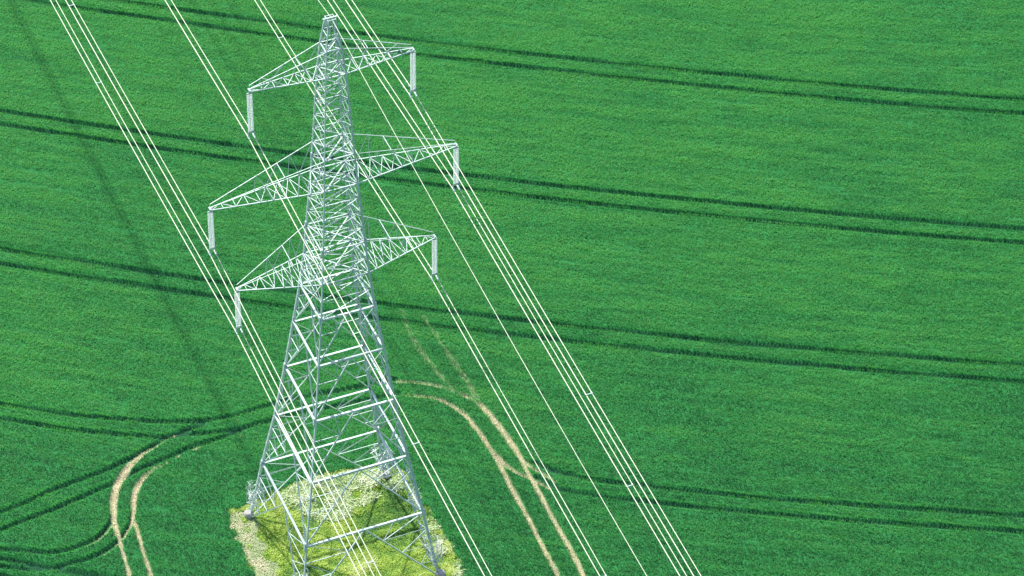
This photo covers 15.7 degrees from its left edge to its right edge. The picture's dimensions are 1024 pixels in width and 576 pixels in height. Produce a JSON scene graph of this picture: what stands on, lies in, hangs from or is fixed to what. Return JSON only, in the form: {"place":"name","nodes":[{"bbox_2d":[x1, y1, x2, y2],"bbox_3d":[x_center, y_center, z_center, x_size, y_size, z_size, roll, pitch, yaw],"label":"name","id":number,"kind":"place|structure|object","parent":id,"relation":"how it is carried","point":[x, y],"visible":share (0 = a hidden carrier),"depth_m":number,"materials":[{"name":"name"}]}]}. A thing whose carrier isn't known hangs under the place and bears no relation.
{"place":"outdoors","nodes":[
{"label":"outdoors","id":0,"kind":"place"},
{"bbox_2d":[230,511,278,575],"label":"dry grass","id":1,"kind":"structure","parent":0,"point":[236,515],"depth_m":274.75,"materials":[{"name":"beige plant"}]},
{"bbox_2d":[229,466,460,575],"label":"rough grass","id":2,"kind":"structure","parent":0,"point":[381,533],"depth_m":275.23,"materials":[{"name":"green plant"}]},
{"bbox_2d":[0,0,1023,575],"bbox_3d":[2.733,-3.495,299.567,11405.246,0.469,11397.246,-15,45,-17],"label":"field","id":3,"kind":"structure","parent":0,"point":[48,566],"depth_m":295.54,"materials":[{"name":"green plant"}]},
{"bbox_2d":[208,14,457,575],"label":"electricity pylon","id":4,"kind":"object","parent":3,"relation":"on","point":[381,465],"visible":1,"depth_m":257.40,"materials":[{"name":"metal"}]},
{"bbox_2d":[207,211,216,255],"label":"insulator set","id":5,"kind":"object","parent":4,"relation":"hanging from","point":[212,239],"visible":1,"depth_m":249.12,"materials":[{"name":"ceramic"}]},
{"bbox_2d":[65,0,380,575],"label":"conductor pair","id":6,"kind":"object","parent":5,"relation":"hanging from","point":[230,295],"visible":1,"depth_m":247.29,"materials":[{"name":"metal"}]},
{"bbox_2d":[234,291,243,334],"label":"insulator set","id":7,"kind":"object","parent":4,"relation":"hanging from","point":[237,314],"visible":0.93,"depth_m":255.00,"materials":[{"name":"ceramic"}]},
{"bbox_2d":[50,0,365,575],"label":"conductor pair","id":8,"kind":"object","parent":7,"relation":"hanging from","point":[215,295],"visible":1,"depth_m":259.01,"materials":[{"name":"metal"}]},
{"bbox_2d":[246,92,255,139],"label":"insulator set","id":9,"kind":"object","parent":4,"relation":"hanging from","point":[251,125],"visible":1,"depth_m":243.75,"materials":[{"name":"ceramic"}]},
{"bbox_2d":[165,0,491,575],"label":"conductor pair","id":10,"kind":"object","parent":9,"relation":"hanging from","point":[334,297],"visible":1,"depth_m":234.51,"materials":[{"name":"metal"}]},
{"bbox_2d":[409,51,417,97],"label":"insulator set","id":11,"kind":"object","parent":4,"relation":"hanging from","point":[412,72],"visible":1,"depth_m":247.11,"materials":[{"name":"ceramic"}]},
{"bbox_2d":[345,0,700,575],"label":"conductor pair","id":12,"kind":"object","parent":11,"relation":"hanging from","point":[529,298],"visible":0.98,"depth_m":234.97,"materials":[{"name":"metal"}]},
{"bbox_2d":[430,238,438,281],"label":"insulator set","id":13,"kind":"object","parent":4,"relation":"hanging from","point":[435,261],"visible":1,"depth_m":259.26,"materials":[{"name":"ceramic"}]},
{"bbox_2d":[254,0,606,575],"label":"conductor pair","id":14,"kind":"object","parent":13,"relation":"hanging from","point":[449,310],"visible":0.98,"depth_m":257.32,"materials":[{"name":"metal"}]},
{"bbox_2d":[451,146,460,191],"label":"insulator set","id":15,"kind":"object","parent":4,"relation":"hanging from","point":[455,168],"visible":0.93,"depth_m":254.37,"materials":[{"name":"ceramic"}]},
{"bbox_2d":[327,0,686,575],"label":"conductor pair","id":16,"kind":"object","parent":15,"relation":"hanging from","point":[519,302],"visible":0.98,"depth_m":247.70,"materials":[{"name":"metal"}]},
{"bbox_2d":[318,0,646,575],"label":"earth wire","id":17,"kind":"object","parent":4,"relation":"attached to","point":[485,295],"visible":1,"depth_m":224.32,"materials":[{"name":"metal"}]},
{"bbox_2d":[96,382,583,575],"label":"flattened straw","id":18,"kind":"object","parent":3,"relation":"on","point":[497,459],"visible":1,"depth_m":278.85,"materials":[{"name":"beige plant"}]},
{"bbox_2d":[280,468,465,575],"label":"pale weeds","id":19,"kind":"object","parent":3,"relation":"on","point":[359,483],"visible":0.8,"depth_m":278.34,"materials":[{"name":"beige plant"}]}
]}

